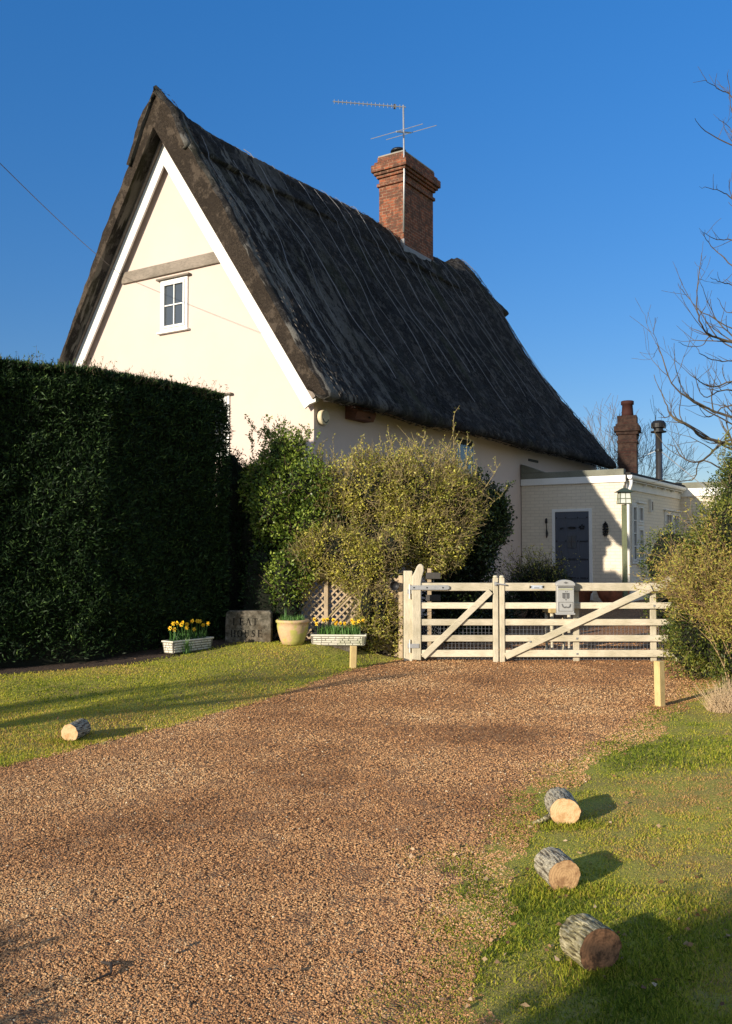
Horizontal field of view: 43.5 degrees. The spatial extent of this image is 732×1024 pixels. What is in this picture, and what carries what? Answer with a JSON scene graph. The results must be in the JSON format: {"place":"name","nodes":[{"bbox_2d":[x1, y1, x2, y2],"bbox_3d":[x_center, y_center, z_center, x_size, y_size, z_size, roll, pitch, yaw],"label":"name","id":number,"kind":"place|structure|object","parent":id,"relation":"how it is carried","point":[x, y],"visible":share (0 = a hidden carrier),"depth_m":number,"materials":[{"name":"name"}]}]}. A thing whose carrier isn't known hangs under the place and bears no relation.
{"place":"outdoors","nodes":[
{"label":"outdoors","id":0,"kind":"place"},
{"bbox_2d":[0,640,402,766],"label":"lawn","id":1,"kind":"structure","parent":0,"point":[335,652],"depth_m":10.08,"materials":[{"name":"green plant"}]},
{"bbox_2d":[61,718,90,740],"bbox_3d":[-2.454,1.845,7.778,0.150,0.147,0.263,0,-2,7],"label":"cut log","id":2,"kind":"object","parent":1,"relation":"on","point":[77,729],"visible":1,"depth_m":7.66,"materials":[{"name":"beige wood"}]},
{"bbox_2d":[276,609,309,644],"bbox_3d":[-1.010,1.564,12.665,0.472,0.514,0.472,0,-2,0],"label":"clay pot","id":3,"kind":"object","parent":1,"relation":"on","point":[292,630],"visible":1,"depth_m":12.50,"materials":[{"name":"ceramic"}]},
{"bbox_2d":[310,624,366,651],"bbox_3d":[-0.375,1.762,12.717,0.772,0.440,0.252,0,-2,4],"label":"stone trough","id":4,"kind":"object","parent":1,"relation":"on","point":[344,639],"visible":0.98,"depth_m":12.62,"materials":[{"name":"stone"}]},
{"bbox_2d":[349,645,356,667],"bbox_3d":[-0.169,1.922,12.050,0.080,0.335,0.080,2,-3,-12],"label":"timber stake","id":5,"kind":"object","parent":1,"relation":"on","point":[353,656],"visible":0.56,"depth_m":12.01,"materials":[{"name":"beige wood"}]},
{"bbox_2d":[0,617,437,675],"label":"flower bed","id":6,"kind":"object","parent":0,"point":[139,656],"visible":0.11,"depth_m":11.61,"materials":[{"name":"soil"}]},
{"bbox_2d":[0,345,233,667],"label":"hedge","id":7,"kind":"object","parent":6,"relation":"on","point":[113,529],"visible":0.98,"depth_m":11.55,"materials":[{"name":"green plant"}]},
{"bbox_2d":[177,634,192,653],"bbox_3d":[-2.355,1.717,12.023,0.227,0.262,0.239,-2,-3,35],"label":"grass tuft","id":8,"kind":"object","parent":6,"relation":"on","point":[187,648],"visible":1,"depth_m":11.98,"materials":[{"name":"green plant"}]},
{"bbox_2d":[161,628,213,653],"bbox_3d":[-2.366,1.685,12.194,0.227,0.320,0.752,-2,-3,35],"label":"stone trough","id":9,"kind":"object","parent":6,"relation":"on","point":[200,642],"visible":0.96,"depth_m":12.09,"materials":[{"name":"stone"}]},
{"bbox_2d":[225,610,272,642],"bbox_3d":[-1.645,1.616,12.902,0.655,0.468,0.143,0,-2,3],"label":"stone sign","id":10,"kind":"object","parent":6,"relation":"on","point":[249,625],"visible":0.96,"depth_m":12.84,"materials":[{"name":"grey stone"}]},
{"bbox_2d":[214,446,305,638],"bbox_3d":[-1.556,0.637,13.617,1.785,3.344,1.197,-2,-3,41],"label":"dark conifer","id":11,"kind":"object","parent":6,"relation":"on","point":[247,590],"visible":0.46,"depth_m":13.50,"materials":[{"name":"green plant"}]},
{"bbox_2d":[273,575,402,657],"bbox_3d":[-0.568,1.535,13.157,2.210,1.260,0.075,0,-2,9],"label":"trellis","id":12,"kind":"object","parent":6,"relation":"on","point":[327,595],"visible":0.28,"depth_m":13.14,"materials":[{"name":"beige wood"}]},
{"bbox_2d":[390,581,398,589],"bbox_3d":[0.411,1.037,12.986,0.154,0.131,0.180,0,-2,0],"label":"driveway lamp","id":13,"kind":"object","parent":12,"relation":"attached to","point":[394,585],"visible":1,"depth_m":12.93,"materials":[{"name":"black metal"}]},
{"bbox_2d":[284,407,507,656],"bbox_3d":[0.400,0.242,13.601,3.644,3.774,1.656,0,-2,-8],"label":"climbing shrub","id":14,"kind":"object","parent":6,"relation":"on","point":[382,541],"visible":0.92,"depth_m":13.43,"materials":[{"name":"green plant"}]},
{"bbox_2d":[0,599,727,1023],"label":"gravel driveway","id":15,"kind":"structure","parent":0,"point":[72,917],"depth_m":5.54,"materials":[{"name":"brown gravel"}]},
{"bbox_2d":[90,961,112,981],"bbox_3d":[-0.990,1.732,3.477,0.069,0.025,0.157,0,-2,0],"label":"fallen twig","id":16,"kind":"object","parent":15,"relation":"on","point":[110,964],"visible":1,"depth_m":3.47,"materials":[{"name":"grey wood"}]},
{"bbox_2d":[57,85,617,628],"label":"thatched cottage","id":17,"kind":"structure","parent":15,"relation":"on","point":[261,289],"depth_m":17.11,"materials":[{"name":"plant"}]},
{"bbox_2d":[0,163,120,274],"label":"overhead cable","id":18,"kind":"object","parent":17,"relation":"attached to","point":[54,216],"visible":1,"depth_m":12.02,"materials":[{"name":"black metal"}]},
{"bbox_2d":[156,272,190,334],"bbox_3d":[-3.479,-3.759,16.635,0.810,1.020,0.120,-2,-3,33],"label":"window","id":19,"kind":"structure","parent":17,"relation":"in","point":[173,289],"depth_m":16.63,"materials":[{"name":"white paint"}]},
{"bbox_2d":[216,392,232,456],"bbox_3d":[-2.683,-1.492,16.030,0.920,1.100,0.120,-2,-3,33],"label":"window","id":20,"kind":"structure","parent":17,"relation":"in","point":[227,400],"depth_m":15.83,"materials":[{"name":"white paint"}]},
{"bbox_2d":[317,409,329,424],"bbox_3d":[-0.694,-1.550,15.020,0.096,0.260,0.260,-2,-3,33],"label":"alarm box","id":21,"kind":"object","parent":17,"relation":"attached to","point":[323,417],"visible":1,"depth_m":14.96,"materials":[{"name":"beige plastic"}]},
{"bbox_2d":[345,405,375,422],"bbox_3d":[-0.072,-1.739,15.818,0.290,0.325,0.660,-2,-3,33],"label":"nest box","id":22,"kind":"object","parent":17,"relation":"attached to","point":[358,415],"visible":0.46,"depth_m":15.64,"materials":[{"name":"brown wood"}]},
{"bbox_2d":[333,99,436,232],"bbox_3d":[0.508,-8.509,22.825,2.510,3.227,1.117,0,-2,9],"label":"television aerial","id":23,"kind":"object","parent":17,"relation":"attached to","point":[394,106],"visible":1,"depth_m":22.70,"materials":[{"name":"metal"}]},
{"bbox_2d":[457,437,473,478],"bbox_3d":[2.091,-1.097,19.480,0.052,0.930,0.780,-2,-3,33],"label":"window","id":24,"kind":"structure","parent":17,"relation":"in","point":[464,442],"depth_m":19.48,"materials":[{"name":"grey glass"}]},
{"bbox_2d":[1,646,731,1015],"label":"fallen leaves","id":25,"kind":"object","parent":15,"relation":"on","point":[689,944],"visible":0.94,"depth_m":4.17,"materials":[{"name":"brown plant"}]},
{"bbox_2d":[403,571,412,660],"bbox_3d":[0.585,1.492,12.778,0.120,1.346,0.162,0,-2,0],"label":"gate post","id":26,"kind":"object","parent":15,"relation":"on","point":[407,592],"visible":0.7,"depth_m":12.74,"materials":[{"name":"wood"}]},
{"bbox_2d":[409,564,498,661],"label":"field gate","id":27,"kind":"structure","parent":26,"relation":"attached to","point":[417,587],"depth_m":12.67,"materials":[{"name":"wood"}]},
{"bbox_2d":[426,568,440,646],"bbox_3d":[0.973,1.462,13.278,0.210,1.290,0.095,0,-2,5],"label":"fence stub","id":28,"kind":"object","parent":15,"relation":"on","point":[430,576],"visible":0.76,"depth_m":13.26,"materials":[{"name":"beige wood"}]},
{"bbox_2d":[421,464,517,643],"bbox_3d":[1.618,0.658,14.471,1.503,2.846,1.168,-1,-3,16],"label":"ivy shrub","id":29,"kind":"object","parent":15,"relation":"on","point":[479,563],"visible":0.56,"depth_m":14.25,"materials":[{"name":"green plant"}]},
{"bbox_2d":[421,586,528,634],"bbox_3d":[2.104,1.632,16.342,1.385,1.038,3.512,-1,-3,24],"label":"evergreen","id":30,"kind":"object","parent":15,"relation":"on","point":[488,614],"visible":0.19,"depth_m":15.40,"materials":[{"name":"green plant"}]},
{"bbox_2d":[489,543,580,618],"bbox_3d":[3.004,1.309,17.635,2.068,1.480,1.910,0,-2,0],"label":"bare shrub","id":31,"kind":"object","parent":15,"relation":"on","point":[546,564],"visible":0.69,"depth_m":17.38,"materials":[{"name":"green plant"}]},
{"bbox_2d":[504,554,572,618],"bbox_3d":[3.343,1.429,17.650,1.323,1.298,1.342,2,-3,-44],"label":"box bush","id":32,"kind":"object","parent":15,"relation":"on","point":[526,596],"visible":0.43,"depth_m":17.41,"materials":[{"name":"green plant"}]},
{"bbox_2d":[543,609,570,649],"bbox_3d":[2.820,1.725,13.492,0.360,0.660,0.320,0,-2,-8],"label":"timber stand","id":33,"kind":"object","parent":15,"relation":"on","point":[550,611],"visible":0.35,"depth_m":13.39,"materials":[{"name":"beige wood"}]},
{"bbox_2d":[579,591,592,601],"bbox_3d":[4.781,1.832,20.343,0.500,0.390,0.500,0,-2,0],"label":"terracotta pot","id":34,"kind":"object","parent":15,"relation":"on","point":[584,596],"visible":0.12,"depth_m":20.16,"materials":[{"name":"ceramic"}]},
{"bbox_2d":[494,575,678,661],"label":"field gate","id":35,"kind":"structure","parent":15,"relation":"on","point":[575,638],"depth_m":12.68,"materials":[{"name":"wood"}]},
{"bbox_2d":[555,580,574,614],"bbox_3d":[2.735,1.170,12.622,0.256,0.478,0.128,0,-2,0],"label":"letterbox","id":36,"kind":"object","parent":35,"relation":"attached to","point":[564,597],"visible":1,"depth_m":12.57,"materials":[{"name":"grey metal"}]},
{"bbox_2d":[597,591,629,601],"bbox_3d":[5.371,1.815,19.966,0.720,0.400,0.720,0,-2,0],"label":"terracotta pot","id":37,"kind":"object","parent":15,"relation":"on","point":[609,596],"visible":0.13,"depth_m":19.70,"materials":[{"name":"ceramic"}]},
{"bbox_2d":[521,464,722,601],"bbox_3d":[7.669,0.699,24.409,3.940,3.456,8.625,-2,-3,33],"label":"flat roofed extension","id":38,"kind":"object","parent":15,"relation":"on","point":[577,509],"visible":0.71,"depth_m":21.29,"materials":[{"name":"paint"}]},
{"bbox_2d":[555,511,588,582],"bbox_3d":[4.759,1.008,21.188,0.804,2.027,0.080,-2,-3,33],"label":"door","id":39,"kind":"structure","parent":38,"relation":"in","point":[571,528],"depth_m":21.16,"materials":[{"name":"blue paint"}]},
{"bbox_2d":[602,521,608,535],"bbox_3d":[5.407,0.381,20.756,0.151,0.338,0.066,-2,-3,33],"label":"wall ornament","id":40,"kind":"object","parent":38,"relation":"attached to","point":[604,529],"depth_m":20.75,"materials":[{"name":"black metal"}]},
{"bbox_2d":[614,400,640,473],"bbox_3d":[6.870,-0.355,24.036,0.656,5.130,0.656,-1,-3,20],"label":"chimney","id":41,"kind":"object","parent":38,"relation":"on","point":[627,429],"visible":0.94,"depth_m":23.87,"materials":[{"name":"brick"}]},
{"bbox_2d":[631,503,637,563],"bbox_3d":[6.167,0.489,21.141,0.082,1.400,0.440,-2,-3,33],"label":"window","id":42,"kind":"structure","parent":38,"relation":"in","point":[634,506],"depth_m":21.13,"materials":[{"name":"white paint"}]},
{"bbox_2d":[637,526,644,564],"bbox_3d":[6.445,0.784,21.532,0.115,0.915,0.600,-2,-3,33],"label":"window","id":43,"kind":"structure","parent":38,"relation":"in","point":[640,528],"depth_m":21.53,"materials":[{"name":"white paint"}]},
{"bbox_2d":[636,502,646,524],"bbox_3d":[6.447,0.039,21.562,0.120,0.535,0.640,-2,-3,33],"label":"window","id":44,"kind":"structure","parent":38,"relation":"in","point":[640,504],"depth_m":21.55,"materials":[{"name":"white paint"}]},
{"bbox_2d":[663,509,674,533],"bbox_3d":[7.802,0.635,23.658,0.120,1.390,0.890,-2,-3,33],"label":"window","id":45,"kind":"structure","parent":38,"relation":"in","point":[668,517],"depth_m":23.60,"materials":[{"name":"white paint"}]},
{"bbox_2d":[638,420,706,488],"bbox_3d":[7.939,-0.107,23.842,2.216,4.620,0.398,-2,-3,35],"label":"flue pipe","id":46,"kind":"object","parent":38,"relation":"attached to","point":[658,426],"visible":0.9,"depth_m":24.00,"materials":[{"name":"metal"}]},
{"bbox_2d":[673,510,681,533],"bbox_3d":[8.198,0.661,24.277,0.120,1.390,0.820,-2,-3,33],"label":"window","id":47,"kind":"structure","parent":38,"relation":"in","point":[676,515],"depth_m":24.35,"materials":[{"name":"white paint"}]},
{"bbox_2d":[614,485,633,609],"bbox_3d":[5.375,0.757,19.085,0.340,2.629,0.340,0,-2,0],"label":"lantern post","id":48,"kind":"object","parent":15,"relation":"on","point":[624,499],"visible":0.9,"depth_m":19.04,"materials":[{"name":"white metal"}]},
{"bbox_2d":[580,395,707,482],"bbox_3d":[10.135,-0.940,33.971,4.849,7.136,5.745,1,-3,-19],"label":"distant tree","id":49,"kind":"object","parent":15,"relation":"on","point":[642,450],"visible":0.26,"depth_m":33.44,"materials":[{"name":"brown plant"}]},
{"bbox_2d":[634,512,693,645],"bbox_3d":[4.792,1.023,13.654,1.546,2.030,1.224,0,-2,0],"label":"clipped box","id":50,"kind":"object","parent":15,"relation":"on","point":[659,543],"visible":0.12,"depth_m":13.55,"materials":[{"name":"green plant"}]},
{"bbox_2d":[0,0,731,482],"label":"sky","id":51,"kind":"structure","parent":0,"point":[569,154],"materials":[{"name":"blue"}]},
{"bbox_2d":[332,673,731,1023],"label":"grass verge","id":52,"kind":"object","parent":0,"point":[607,787],"depth_m":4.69,"materials":[{"name":"green plant"}]},
{"bbox_2d":[22,735,701,992],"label":"logs","id":53,"kind":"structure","parent":52,"relation":"on","point":[571,825],"depth_m":4.25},
{"bbox_2d":[532,787,580,824],"bbox_3d":[1.120,1.754,5.474,0.281,0.164,0.262,0,-2,3],"label":"cut log","id":54,"kind":"object","parent":52,"relation":"on","point":[561,805],"visible":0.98,"depth_m":5.35,"materials":[{"name":"grey wood"}]},
{"bbox_2d":[534,847,580,890],"bbox_3d":[0.914,1.712,4.401,0.159,0.156,0.203,0,-2,-9],"label":"cut log","id":55,"kind":"object","parent":52,"relation":"on","point":[554,867],"visible":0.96,"depth_m":4.31,"materials":[{"name":"grey wood"}]},
{"bbox_2d":[559,913,621,971],"bbox_3d":[0.861,1.659,3.537,0.184,0.169,0.158,1,-3,-19],"label":"cut log","id":56,"kind":"object","parent":52,"relation":"on","point":[588,941],"visible":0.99,"depth_m":3.48,"materials":[{"name":"brown wood"}]},
{"bbox_2d":[654,660,664,706],"bbox_3d":[3.015,1.785,9.431,0.078,0.510,0.078,0,-2,-32],"label":"timber stake","id":57,"kind":"object","parent":52,"relation":"on","point":[659,682],"visible":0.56,"depth_m":9.40,"materials":[{"name":"beige wood"}]},
{"bbox_2d":[626,495,731,685],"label":"dry bush","id":58,"kind":"object","parent":52,"relation":"on","point":[718,617],"visible":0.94,"depth_m":9.98,"materials":[{"name":"yellow plant"}]},
{"bbox_2d":[630,67,731,483],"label":"bare tree","id":59,"kind":"object","parent":52,"relation":"on","point":[699,433],"visible":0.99,"depth_m":16.64,"materials":[{"name":"brown plant"}]},
{"bbox_2d":[653,429,731,689],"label":"yew bush","id":60,"kind":"object","parent":52,"relation":"on","point":[690,651],"visible":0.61,"depth_m":10.39,"materials":[{"name":"green plant"}]},
{"bbox_2d":[693,676,731,713],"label":"dead grass tuft","id":61,"kind":"object","parent":52,"relation":"on","point":[724,705],"visible":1,"depth_m":9.04,"materials":[{"name":"plant"}]},
{"bbox_3d":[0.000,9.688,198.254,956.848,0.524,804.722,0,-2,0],"label":"ground","id":62,"kind":"structure","parent":0,"visible":0},
{"bbox_2d":[237,414,343,610],"bbox_3d":[-1.049,0.038,13.546,1.791,3.021,1.332,0,-2,0],"label":"evergreen shrub","id":63,"kind":"object","parent":62,"relation":"on","point":[281,482],"visible":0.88,"depth_m":13.31,"materials":[{"name":"green plant"}]}
]}

